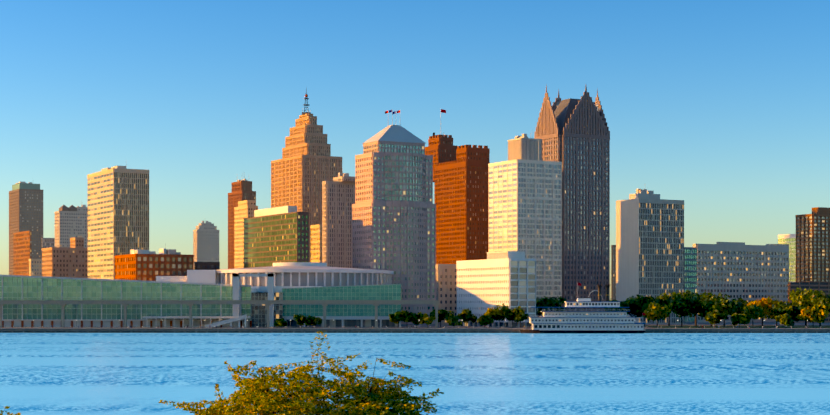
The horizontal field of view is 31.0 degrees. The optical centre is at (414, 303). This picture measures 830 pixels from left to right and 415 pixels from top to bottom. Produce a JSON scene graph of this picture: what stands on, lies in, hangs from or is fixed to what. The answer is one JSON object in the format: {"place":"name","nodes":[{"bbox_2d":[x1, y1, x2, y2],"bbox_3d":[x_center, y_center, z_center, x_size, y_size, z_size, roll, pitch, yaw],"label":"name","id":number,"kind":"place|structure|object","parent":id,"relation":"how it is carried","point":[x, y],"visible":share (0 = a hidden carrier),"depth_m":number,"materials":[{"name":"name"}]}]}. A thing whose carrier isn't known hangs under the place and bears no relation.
{"place":"outdoors","nodes":[
{"label":"outdoors","id":0,"kind":"place"},
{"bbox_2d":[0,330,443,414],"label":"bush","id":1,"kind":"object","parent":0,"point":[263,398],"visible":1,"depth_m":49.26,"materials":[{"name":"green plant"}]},
{"bbox_2d":[0,333,829,414],"bbox_3d":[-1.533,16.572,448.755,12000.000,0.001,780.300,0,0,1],"label":"river water","id":2,"kind":"structure","parent":0,"point":[495,373],"depth_m":374.38,"materials":[{"name":"blue liquid"}]},
{"bbox_2d":[520,283,644,332],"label":"river boat","id":3,"kind":"object","parent":2,"relation":"on","point":[586,321],"visible":1,"depth_m":822.86,"materials":[{"name":"grey metal"}]},
{"bbox_2d":[0,0,829,297],"label":"sky","id":4,"kind":"structure","parent":0,"point":[721,108],"materials":[{"name":"blue"}]},
{"bbox_2d":[2,322,829,327],"bbox_3d":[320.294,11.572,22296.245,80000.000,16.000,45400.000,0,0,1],"label":"seawall","id":5,"kind":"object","parent":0,"point":[750,323],"depth_m":994.78,"materials":[{"name":"grey concrete"}]},
{"bbox_2d":[0,262,438,327],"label":"convention center","id":6,"kind":"structure","parent":5,"relation":"on","point":[271,295],"depth_m":875.70,"materials":[{"name":"teal glass"}]},
{"bbox_2d":[0,320,829,332],"bbox_3d":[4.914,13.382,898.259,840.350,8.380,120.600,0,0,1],"label":"waterfront promenade","id":7,"kind":"structure","parent":5,"relation":"on","point":[517,329],"depth_m":838.89,"materials":[{"name":"concrete"}]},
{"bbox_2d":[274,287,829,327],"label":"shore trees","id":8,"kind":"object","parent":5,"relation":"on","point":[812,306],"visible":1,"depth_m":888.13,"materials":[{"name":"green plant"}]},
{"bbox_2d":[9,85,829,325],"bbox_3d":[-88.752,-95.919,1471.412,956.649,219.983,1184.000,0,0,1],"label":"city buildings","id":9,"kind":"structure","parent":0,"point":[525,225],"depth_m":1127.96,"materials":[{"name":"beige glass"}]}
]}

